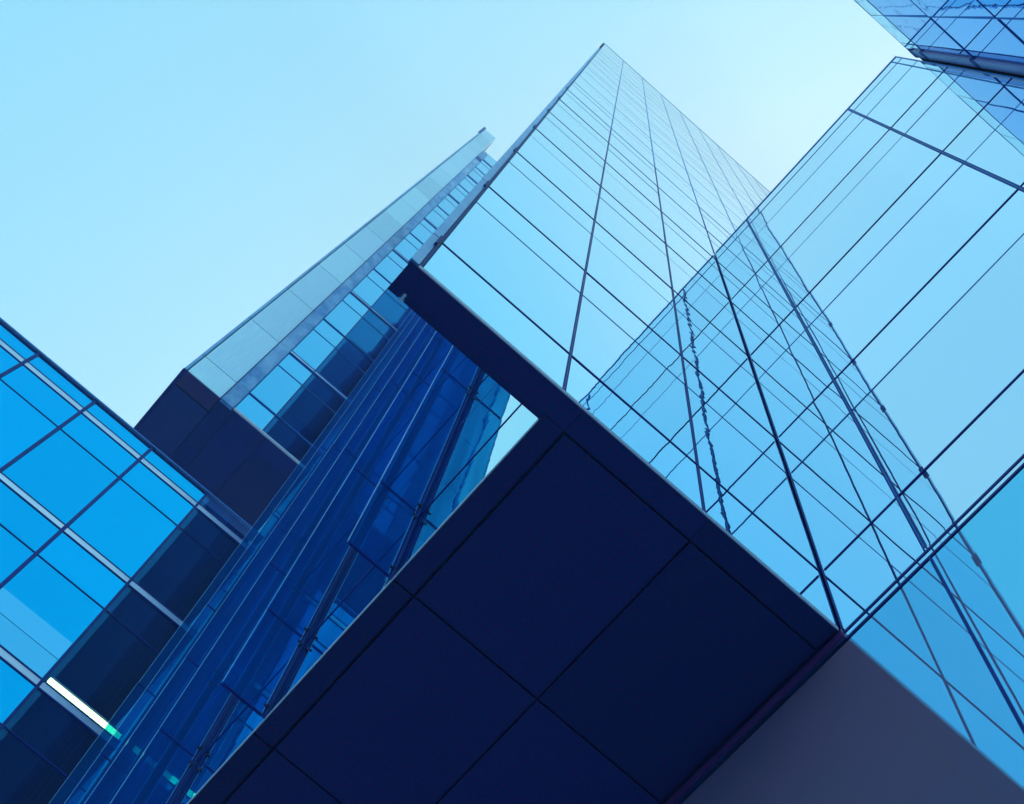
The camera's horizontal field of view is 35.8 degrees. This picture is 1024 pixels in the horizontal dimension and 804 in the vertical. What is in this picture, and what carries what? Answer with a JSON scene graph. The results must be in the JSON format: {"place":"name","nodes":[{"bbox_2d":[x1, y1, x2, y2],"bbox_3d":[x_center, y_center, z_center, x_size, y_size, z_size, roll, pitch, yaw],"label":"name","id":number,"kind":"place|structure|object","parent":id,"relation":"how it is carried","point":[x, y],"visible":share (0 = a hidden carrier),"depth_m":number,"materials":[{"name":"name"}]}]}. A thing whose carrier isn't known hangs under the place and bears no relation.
{"place":"outdoors","nodes":[
{"label":"outdoors","id":0,"kind":"place"},
{"bbox_2d":[0,317,263,803],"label":"office block","id":1,"kind":"structure","parent":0,"point":[119,543],"depth_m":34.20,"materials":[{"name":"blue glass"}]},
{"bbox_2d":[0,346,19,373],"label":"window pane","id":2,"kind":"structure","parent":1,"relation":"in","point":[7,361],"depth_m":37.92,"materials":[{"name":"blue glass"}]},
{"bbox_2d":[0,525,33,582],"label":"window pane","id":3,"kind":"structure","parent":1,"relation":"in","point":[13,552],"depth_m":31.48,"materials":[{"name":"blue glass"}]},
{"bbox_2d":[0,658,34,722],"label":"window pane","id":4,"kind":"structure","parent":1,"relation":"in","point":[14,687],"depth_m":28.03,"materials":[{"name":"blue glass"}]},
{"bbox_2d":[0,322,36,358],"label":"window pane","id":5,"kind":"structure","parent":1,"relation":"in","point":[6,334],"depth_m":39.03,"materials":[{"name":"blue glass"}]},
{"bbox_2d":[0,380,56,467],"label":"window pane","id":6,"kind":"structure","parent":1,"relation":"in","point":[22,425],"depth_m":35.95,"materials":[{"name":"blue glass"}]},
{"bbox_2d":[0,481,59,551],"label":"window pane","id":7,"kind":"structure","parent":1,"relation":"in","point":[19,517],"depth_m":32.78,"materials":[{"name":"blue glass"}]},
{"bbox_2d":[1,365,77,425],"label":"window pane","id":8,"kind":"structure","parent":1,"relation":"in","point":[21,379],"depth_m":37.70,"materials":[{"name":"blue glass"}]},
{"bbox_2d":[0,555,102,677],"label":"window pane","id":9,"kind":"structure","parent":1,"relation":"in","point":[38,585],"depth_m":31.20,"materials":[{"name":"blue glass"}]},
{"bbox_2d":[3,429,117,523],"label":"window pane","id":10,"kind":"structure","parent":1,"relation":"in","point":[58,473],"depth_m":35.31,"materials":[{"name":"blue glass"}]},
{"bbox_2d":[29,355,93,406],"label":"window pane","id":11,"kind":"structure","parent":1,"relation":"in","point":[39,362],"depth_m":39.14,"materials":[{"name":"blue glass"}]},
{"bbox_2d":[39,532,125,607],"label":"window pane","id":12,"kind":"structure","parent":1,"relation":"in","point":[69,558],"depth_m":32.86,"materials":[{"name":"blue glass"}]},
{"bbox_2d":[46,677,122,739],"bbox_3d":[-7.952,5.731,29.241,1.700,0.410,0.300,41,-77,-6],"label":"ceiling light","id":13,"kind":"object","parent":1,"relation":"attached to","point":[78,702],"visible":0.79,"depth_m":29.20,"materials":[{"name":"plastic"}]},
{"bbox_2d":[61,414,136,475],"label":"window pane","id":14,"kind":"structure","parent":1,"relation":"in","point":[81,429],"depth_m":37.88,"materials":[{"name":"blue glass"}]},
{"bbox_2d":[87,402,150,454],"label":"window pane","id":15,"kind":"structure","parent":1,"relation":"in","point":[97,410],"depth_m":39.33,"materials":[{"name":"blue glass"}]},
{"bbox_2d":[69,479,176,576],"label":"window pane","id":16,"kind":"structure","parent":1,"relation":"in","point":[122,525],"depth_m":35.50,"materials":[{"name":"blue glass"}]},
{"bbox_2d":[122,462,193,524],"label":"window pane","id":17,"kind":"structure","parent":1,"relation":"in","point":[144,481],"depth_m":38.07,"materials":[{"name":"blue glass"}]},
{"bbox_2d":[144,449,205,501],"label":"window pane","id":18,"kind":"structure","parent":1,"relation":"in","point":[153,457],"depth_m":39.52,"materials":[{"name":"blue glass"}]},
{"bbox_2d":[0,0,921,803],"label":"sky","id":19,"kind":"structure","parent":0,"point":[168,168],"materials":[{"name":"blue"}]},
{"bbox_2d":[854,0,1023,77],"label":"block","id":20,"kind":"structure","parent":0,"point":[984,35],"depth_m":24.70,"materials":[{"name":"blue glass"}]},
{"bbox_2d":[871,15,912,43],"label":"window pane","id":21,"kind":"structure","parent":20,"relation":"in","point":[880,19],"depth_m":31.16,"materials":[{"name":"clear glass"}]},
{"bbox_2d":[867,0,925,15],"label":"window pane","id":22,"kind":"structure","parent":20,"relation":"in","point":[886,7],"depth_m":27.78,"materials":[{"name":"blue glass"}]},
{"bbox_2d":[885,16,962,49],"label":"window pane","id":23,"kind":"structure","parent":20,"relation":"in","point":[920,30],"depth_m":27.80,"materials":[{"name":"blue glass"}]},
{"bbox_2d":[911,0,992,16],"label":"window pane","id":24,"kind":"structure","parent":20,"relation":"in","point":[938,8],"depth_m":23.08,"materials":[{"name":"blue glass"}]},
{"bbox_2d":[931,18,1023,57],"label":"window pane","id":25,"kind":"structure","parent":20,"relation":"in","point":[978,35],"depth_m":23.10,"materials":[{"name":"blue glass"}]},
{"bbox_2d":[978,0,1023,17],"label":"window pane","id":26,"kind":"structure","parent":20,"relation":"in","point":[998,8],"depth_m":19.82,"materials":[{"name":"blue glass"}]},
{"bbox_2d":[999,19,1023,42],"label":"window pane","id":27,"kind":"structure","parent":20,"relation":"in","point":[1016,26],"depth_m":20.49,"materials":[{"name":"blue glass"}]},
{"bbox_3d":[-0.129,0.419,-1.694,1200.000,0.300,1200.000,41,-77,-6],"label":"ground","id":28,"kind":"structure","parent":0,"visible":0},
{"bbox_2d":[134,127,496,542],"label":"tower","id":29,"kind":"structure","parent":28,"relation":"on","point":[238,418],"depth_m":53.48,"materials":[{"name":"glass"}]},
{"bbox_2d":[236,394,274,429],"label":"window pane","id":30,"kind":"structure","parent":29,"relation":"in","point":[250,406],"depth_m":46.76,"materials":[{"name":"glass"}]},
{"bbox_2d":[251,365,300,413],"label":"window pane","id":31,"kind":"structure","parent":29,"relation":"in","point":[278,387],"depth_m":49.49,"materials":[{"name":"glass"}]},
{"bbox_2d":[279,354,312,383],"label":"window pane","id":32,"kind":"structure","parent":29,"relation":"in","point":[294,367],"depth_m":52.34,"materials":[{"name":"glass"}]},
{"bbox_2d":[293,330,334,369],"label":"window pane","id":33,"kind":"structure","parent":29,"relation":"in","point":[314,348],"depth_m":55.31,"materials":[{"name":"glass"}]},
{"bbox_2d":[315,320,343,346],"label":"window pane","id":34,"kind":"structure","parent":29,"relation":"in","point":[324,328],"depth_m":58.12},
{"bbox_2d":[325,300,360,334],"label":"window pane","id":35,"kind":"structure","parent":29,"relation":"in","point":[343,317],"depth_m":60.97,"materials":[{"name":"glass"}]},
{"bbox_2d":[352,276,383,305],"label":"window pane","id":36,"kind":"structure","parent":29,"relation":"in","point":[366,289],"depth_m":66.77,"materials":[{"name":"glass"}]},
{"bbox_2d":[375,256,402,282],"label":"window pane","id":37,"kind":"structure","parent":29,"relation":"in","point":[387,267],"depth_m":72.39,"materials":[{"name":"glass"}]},
{"bbox_2d":[394,238,417,260],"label":"window pane","id":38,"kind":"structure","parent":29,"relation":"in","point":[405,248],"depth_m":78.21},
{"bbox_2d":[664,56,1023,803],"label":"glass wing","id":39,"kind":"structure","parent":28,"relation":"on","point":[870,256],"depth_m":16.10,"materials":[{"name":"glass"}]},
{"bbox_2d":[49,43,840,803],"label":"glass tower","id":40,"kind":"structure","parent":39,"relation":"attached to","point":[539,533],"depth_m":14.40,"materials":[{"name":"glass"}]},
{"bbox_2d":[424,244,568,387],"bbox_3d":[-0.109,-0.776,14.101,1.571,1.446,0.022,41,-77,-6],"label":"window pane","id":41,"kind":"structure","parent":40,"relation":"in","point":[444,265],"depth_m":14.06,"materials":[{"name":"glass"}]},
{"bbox_2d":[444,202,579,351],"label":"window pane","id":42,"kind":"structure","parent":40,"relation":"in","point":[479,239],"depth_m":16.19,"materials":[{"name":"glass"}]},
{"bbox_2d":[477,187,583,291],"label":"window pane","id":43,"kind":"structure","parent":40,"relation":"in","point":[491,201],"depth_m":18.73,"materials":[{"name":"glass"}]},
{"bbox_2d":[490,162,590,269],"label":"window pane","id":44,"kind":"structure","parent":40,"relation":"in","point":[513,186],"depth_m":21.00,"materials":[{"name":"glass"}]},
{"bbox_2d":[510,153,593,232],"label":"window pane","id":45,"kind":"structure","parent":40,"relation":"in","point":[518,161],"depth_m":23.49,"materials":[{"name":"glass"}]},
{"bbox_2d":[518,136,597,218],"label":"window pane","id":46,"kind":"structure","parent":40,"relation":"in","point":[531,150],"depth_m":25.78,"materials":[{"name":"glass"}]},
{"bbox_2d":[531,129,599,194],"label":"window pane","id":47,"kind":"structure","parent":40,"relation":"in","point":[536,134],"depth_m":28.25,"materials":[{"name":"glass"}]},
{"bbox_2d":[536,117,602,183],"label":"window pane","id":48,"kind":"structure","parent":40,"relation":"in","point":[546,127],"depth_m":30.55,"materials":[{"name":"glass"}]},
{"bbox_2d":[546,112,604,166],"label":"window pane","id":49,"kind":"structure","parent":40,"relation":"in","point":[552,118],"depth_m":32.99,"materials":[{"name":"glass"}]},
{"bbox_2d":[550,104,606,159],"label":"window pane","id":50,"kind":"structure","parent":40,"relation":"in","point":[557,111],"depth_m":35.34,"materials":[{"name":"glass"}]},
{"bbox_2d":[557,100,607,146],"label":"window pane","id":51,"kind":"structure","parent":40,"relation":"in","point":[565,107],"depth_m":37.73,"materials":[{"name":"glass"}]},
{"bbox_2d":[560,93,609,140],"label":"window pane","id":52,"kind":"structure","parent":40,"relation":"in","point":[565,98],"depth_m":40.09,"materials":[{"name":"glass"}]},
{"bbox_2d":[568,84,611,126],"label":"window pane","id":53,"kind":"structure","parent":40,"relation":"in","point":[573,89],"depth_m":44.84,"materials":[{"name":"glass"}]},
{"bbox_2d":[575,78,613,115],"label":"window pane","id":54,"kind":"structure","parent":40,"relation":"in","point":[578,81],"depth_m":49.59,"materials":[{"name":"glass"}]},
{"bbox_2d":[609,134,656,184],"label":"window pane","id":55,"kind":"structure","parent":40,"relation":"in","point":[614,141],"depth_m":40.25,"materials":[{"name":"glass"}]},
{"bbox_2d":[612,121,653,165],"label":"window pane","id":56,"kind":"structure","parent":40,"relation":"in","point":[615,127],"depth_m":45.01,"materials":[{"name":"glass"}]},
{"bbox_2d":[608,144,657,192],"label":"window pane","id":57,"kind":"structure","parent":40,"relation":"in","point":[611,148],"depth_m":37.91,"materials":[{"name":"glass"}]},
{"bbox_2d":[614,111,651,149],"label":"window pane","id":58,"kind":"structure","parent":40,"relation":"in","point":[616,115],"depth_m":49.72,"materials":[{"name":"glass"}]},
{"bbox_2d":[593,222,673,305],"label":"window pane","id":59,"kind":"structure","parent":40,"relation":"in","point":[600,233],"depth_m":23.67,"materials":[{"name":"glass"}]},
{"bbox_2d":[602,170,664,241],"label":"window pane","id":60,"kind":"structure","parent":40,"relation":"in","point":[610,184],"depth_m":30.73,"materials":[{"name":"glass"}]},
{"bbox_2d":[606,149,660,209],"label":"window pane","id":61,"kind":"structure","parent":40,"relation":"in","point":[612,160],"depth_m":35.49,"materials":[{"name":"glass"}]},
{"bbox_2d":[600,188,666,255],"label":"window pane","id":62,"kind":"structure","parent":40,"relation":"in","point":[604,194],"depth_m":28.41,"materials":[{"name":"glass"}]},
{"bbox_2d":[605,163,661,219],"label":"window pane","id":63,"kind":"structure","parent":40,"relation":"in","point":[608,168],"depth_m":33.16,"materials":[{"name":"glass"}]},
{"bbox_2d":[572,296,695,461],"bbox_3d":[1.268,-0.310,16.570,1.592,3.286,0.025,41,-77,-6],"label":"window pane","id":64,"kind":"structure","parent":40,"relation":"in","point":[600,345],"depth_m":16.36,"materials":[{"name":"glass"}]},
{"bbox_2d":[587,236,680,353],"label":"window pane","id":65,"kind":"structure","parent":40,"relation":"in","point":[603,265],"depth_m":21.18,"materials":[{"name":"glass"}]},
{"bbox_2d":[583,274,684,383],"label":"window pane","id":66,"kind":"structure","parent":40,"relation":"in","point":[593,291],"depth_m":18.90,"materials":[{"name":"glass"}]},
{"bbox_2d":[596,198,671,287],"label":"window pane","id":67,"kind":"structure","parent":40,"relation":"in","point":[607,217],"depth_m":25.95,"materials":[{"name":"glass"}]},
{"bbox_2d":[566,357,702,508],"bbox_3d":[1.093,0.259,14.266,1.592,1.446,0.024,41,-77,-6],"label":"window pane","id":68,"kind":"structure","parent":40,"relation":"in","point":[582,385],"depth_m":14.22,"materials":[{"name":"glass"}]},
{"bbox_2d":[652,144,690,184],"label":"window pane","id":69,"kind":"structure","parent":40,"relation":"in","point":[655,149],"depth_m":49.92,"materials":[{"name":"glass"}]},
{"bbox_2d":[654,158,697,204],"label":"window pane","id":70,"kind":"structure","parent":40,"relation":"in","point":[659,166],"depth_m":45.19,"materials":[{"name":"glass"}]},
{"bbox_2d":[657,175,705,228],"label":"window pane","id":71,"kind":"structure","parent":40,"relation":"in","point":[662,184],"depth_m":40.42,"materials":[{"name":"glass"}]},
{"bbox_2d":[659,188,708,237],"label":"window pane","id":72,"kind":"structure","parent":40,"relation":"in","point":[665,196],"depth_m":38.10,"materials":[{"name":"glass"}]},
{"bbox_2d":[660,195,715,258],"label":"window pane","id":73,"kind":"structure","parent":40,"relation":"in","point":[667,208],"depth_m":35.67,"materials":[{"name":"glass"}]},
{"bbox_2d":[662,213,719,270],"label":"window pane","id":74,"kind":"structure","parent":40,"relation":"in","point":[671,224],"depth_m":33.33,"materials":[{"name":"glass"}]},
{"bbox_2d":[664,223,729,299],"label":"window pane","id":75,"kind":"structure","parent":40,"relation":"in","point":[680,246],"depth_m":30.88,"materials":[{"name":"glass"}]},
{"bbox_2d":[667,245,734,315],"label":"window pane","id":76,"kind":"structure","parent":40,"relation":"in","point":[673,256],"depth_m":28.56,"materials":[{"name":"glass"}]},
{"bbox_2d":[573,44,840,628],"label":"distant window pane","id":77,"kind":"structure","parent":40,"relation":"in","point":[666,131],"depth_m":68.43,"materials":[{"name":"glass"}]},
{"bbox_2d":[669,258,747,354],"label":"window pane","id":78,"kind":"structure","parent":40,"relation":"in","point":[684,285],"depth_m":26.12,"materials":[{"name":"glass"}]},
{"bbox_2d":[689,177,729,219],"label":"window pane","id":79,"kind":"structure","parent":40,"relation":"in","point":[694,184],"depth_m":50.10,"materials":[{"name":"glass"}]},
{"bbox_2d":[674,291,755,378],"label":"window pane","id":80,"kind":"structure","parent":40,"relation":"in","point":[682,306],"depth_m":23.82,"materials":[{"name":"glass"}]},
{"bbox_2d":[695,194,734,234],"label":"window pane","id":81,"kind":"structure","parent":40,"relation":"in","point":[701,203],"depth_m":45.48,"materials":[{"name":"glass"}]},
{"bbox_2d":[676,309,775,436],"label":"window pane","id":82,"kind":"structure","parent":40,"relation":"in","point":[697,348],"depth_m":21.33,"materials":[{"name":"glass"}]},
{"bbox_2d":[684,359,787,473],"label":"window pane","id":83,"kind":"structure","parent":40,"relation":"in","point":[697,382],"depth_m":19.06,"materials":[{"name":"glass"}]},
{"bbox_2d":[688,388,819,569],"bbox_3d":[2.478,0.732,16.735,1.591,3.286,0.024,41,-77,-6],"label":"window pane","id":84,"kind":"structure","parent":40,"relation":"in","point":[724,453],"depth_m":16.53,"materials":[{"name":"glass"}]},
{"bbox_2d":[700,468,839,630],"bbox_3d":[2.303,1.301,14.431,1.592,1.446,0.022,41,-77,-6],"label":"window pane","id":85,"kind":"structure","parent":40,"relation":"in","point":[726,510],"depth_m":14.39,"materials":[{"name":"glass"}]},
{"bbox_2d":[718,226,753,271],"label":"window pane","id":86,"kind":"structure","parent":39,"relation":"in","point":[746,236],"depth_m":33.25,"materials":[{"name":"glass"}]},
{"bbox_2d":[722,237,766,299],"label":"window pane","id":87,"kind":"structure","parent":39,"relation":"in","point":[751,258],"depth_m":30.81,"materials":[{"name":"glass"}]},
{"bbox_2d":[731,261,773,313],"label":"window pane","id":88,"kind":"structure","parent":39,"relation":"in","point":[765,272],"depth_m":28.62,"materials":[{"name":"glass"}]},
{"bbox_2d":[736,274,792,355],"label":"window pane","id":89,"kind":"structure","parent":39,"relation":"in","point":[770,305],"depth_m":26.13,"materials":[{"name":"glass"}]},
{"bbox_2d":[751,310,803,378],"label":"window pane","id":90,"kind":"structure","parent":39,"relation":"in","point":[788,331],"depth_m":23.77,"materials":[{"name":"glass"}]},
{"bbox_2d":[758,331,831,437],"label":"window pane","id":91,"kind":"structure","parent":39,"relation":"in","point":[798,376],"depth_m":21.28,"materials":[{"name":"glass"}]},
{"bbox_2d":[748,110,850,222],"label":"window pane","id":92,"kind":"structure","parent":39,"relation":"in","point":[847,113],"depth_m":34.08,"materials":[{"name":"glass"}]},
{"bbox_2d":[750,112,863,234],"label":"window pane","id":93,"kind":"structure","parent":39,"relation":"in","point":[853,119],"depth_m":32.78,"materials":[{"name":"glass"}]},
{"bbox_2d":[778,382,848,473],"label":"window pane","id":94,"kind":"structure","parent":39,"relation":"in","point":[817,421],"depth_m":19.05,"materials":[{"name":"glass"}]},
{"bbox_2d":[756,118,888,257],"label":"window pane","id":95,"kind":"structure","parent":39,"relation":"in","point":[867,133],"depth_m":30.32,"materials":[{"name":"glass"}]},
{"bbox_2d":[770,130,901,270],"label":"window pane","id":96,"kind":"structure","parent":39,"relation":"in","point":[890,138],"depth_m":28.14,"materials":[{"name":"glass"}]},
{"bbox_2d":[791,414,894,570],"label":"window pane","id":97,"kind":"structure","parent":39,"relation":"in","point":[840,486],"depth_m":16.50,"materials":[{"name":"glass"}]},
{"bbox_2d":[777,136,939,305],"bbox_3d":[5.533,-2.996,25.782,0.025,3.416,3.161,41,-77,-6],"label":"window pane","id":98,"kind":"structure","parent":39,"relation":"in","point":[907,159],"depth_m":25.65,"materials":[{"name":"glass"}]},
{"bbox_2d":[824,500,924,630],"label":"window pane","id":99,"kind":"structure","parent":39,"relation":"in","point":[889,544],"depth_m":14.34,"materials":[{"name":"glass"}]},
{"bbox_2d":[850,57,900,109],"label":"window pane","id":100,"kind":"structure","parent":39,"relation":"in","point":[891,65],"depth_m":33.56,"materials":[{"name":"glass"}]},
{"bbox_2d":[796,154,961,326],"bbox_3d":[5.346,-2.388,23.323,0.023,1.636,3.161,41,-77,-6],"label":"window pane","id":101,"kind":"structure","parent":39,"relation":"in","point":[943,166],"depth_m":23.29,"materials":[{"name":"glass"}]},
{"bbox_2d":[854,58,915,115],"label":"window pane","id":102,"kind":"structure","parent":39,"relation":"in","point":[898,70],"depth_m":32.25,"materials":[{"name":"glass"}]},
{"bbox_2d":[867,61,946,126],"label":"window pane","id":103,"kind":"structure","parent":39,"relation":"in","point":[916,80],"depth_m":29.78,"materials":[{"name":"glass"}]},
{"bbox_2d":[807,164,1015,377],"bbox_3d":[5.165,-1.801,20.946,0.024,3.246,3.161,41,-77,-6],"label":"window pane","id":104,"kind":"structure","parent":39,"relation":"in","point":[963,204],"depth_m":20.78,"materials":[{"name":"glass"}]},
{"bbox_2d":[892,67,963,132],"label":"window pane","id":105,"kind":"structure","parent":39,"relation":"in","point":[944,80],"depth_m":27.61,"materials":[{"name":"glass"}]},
{"bbox_2d":[835,190,1023,408],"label":"window pane","id":106,"kind":"structure","parent":39,"relation":"in","point":[998,234],"depth_m":18.60,"materials":[{"name":"glass"}]},
{"bbox_2d":[853,235,1023,493],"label":"window pane","id":107,"kind":"structure","parent":39,"relation":"in","point":[976,349],"depth_m":16.32,"materials":[{"name":"glass"}]},
{"bbox_2d":[906,70,1009,149],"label":"window pane","id":108,"kind":"structure","parent":39,"relation":"in","point":[965,97],"depth_m":25.11,"materials":[{"name":"glass"}]},
{"bbox_2d":[900,372,1023,545],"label":"window pane","id":109,"kind":"structure","parent":39,"relation":"in","point":[995,439],"depth_m":14.12,"materials":[{"name":"glass"}]},
{"bbox_2d":[944,78,1023,159],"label":"window pane","id":110,"kind":"structure","parent":39,"relation":"in","point":[1008,98],"depth_m":22.80,"materials":[{"name":"glass"}]},
{"bbox_2d":[966,100,1023,184],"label":"window pane","id":111,"kind":"structure","parent":39,"relation":"in","point":[1001,154],"depth_m":20.99,"materials":[{"name":"glass"}]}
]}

